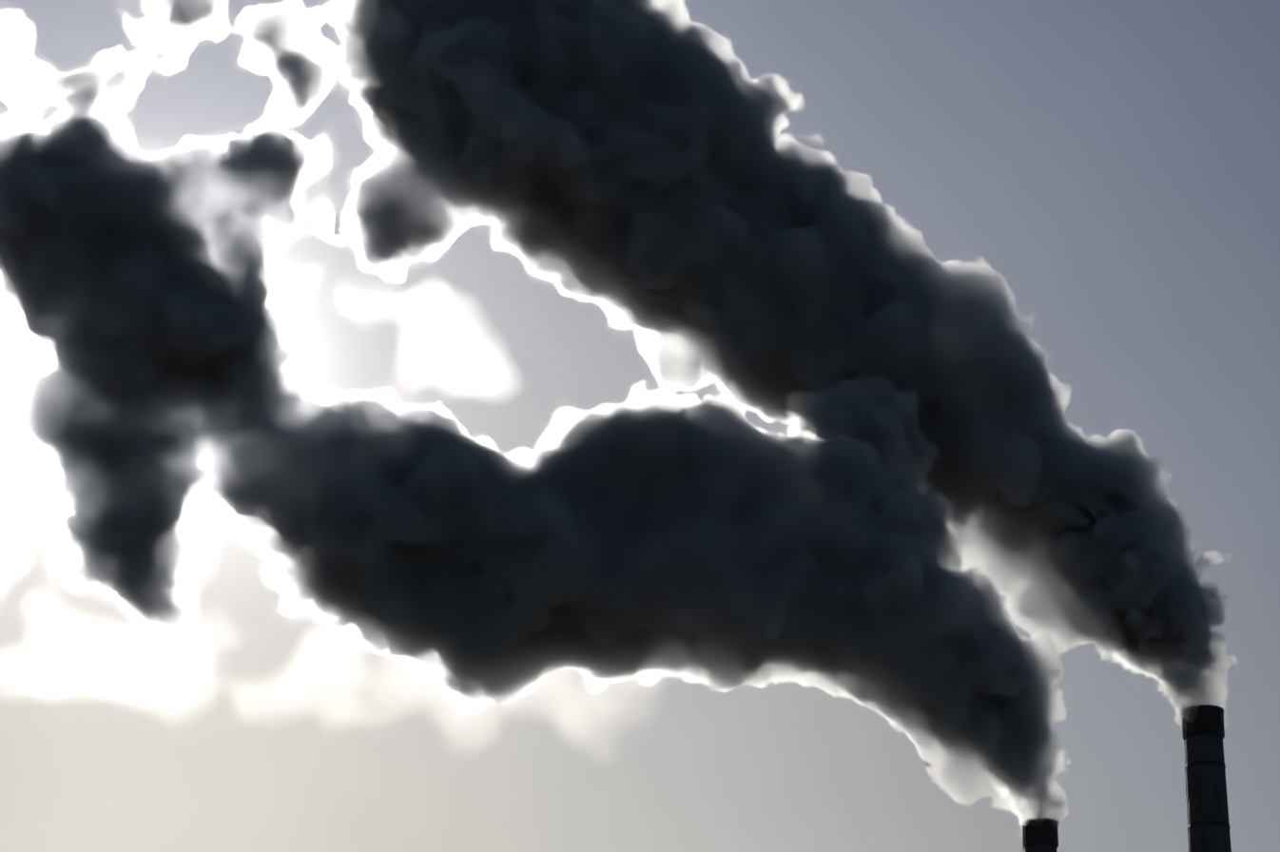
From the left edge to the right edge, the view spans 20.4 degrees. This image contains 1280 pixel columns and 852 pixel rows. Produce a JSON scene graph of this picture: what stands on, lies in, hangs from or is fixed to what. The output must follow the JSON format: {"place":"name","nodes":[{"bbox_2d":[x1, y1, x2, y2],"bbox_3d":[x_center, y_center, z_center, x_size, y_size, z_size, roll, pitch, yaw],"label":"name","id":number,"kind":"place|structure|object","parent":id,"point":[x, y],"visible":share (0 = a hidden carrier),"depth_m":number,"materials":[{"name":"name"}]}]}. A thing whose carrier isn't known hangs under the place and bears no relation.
{"place":"outdoors","nodes":[
{"label":"outdoors","id":0,"kind":"place"},
{"bbox_2d":[0,0,1279,851],"label":"sky","id":1,"kind":"structure","parent":0,"point":[425,425],"materials":[{"name":"grey"}]},
{"bbox_2d":[1021,818,1058,851],"bbox_3d":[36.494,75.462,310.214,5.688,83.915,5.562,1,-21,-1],"label":"chimney","id":2,"kind":"object","parent":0,"point":[1044,839],"visible":1,"depth_m":323.30,"materials":[{"name":"concrete"}]},
{"bbox_2d":[1181,704,1231,851],"bbox_3d":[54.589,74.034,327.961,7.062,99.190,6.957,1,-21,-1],"label":"chimney","id":3,"kind":"object","parent":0,"point":[1203,736],"visible":1,"depth_m":341.54,"materials":[{"name":"concrete"}]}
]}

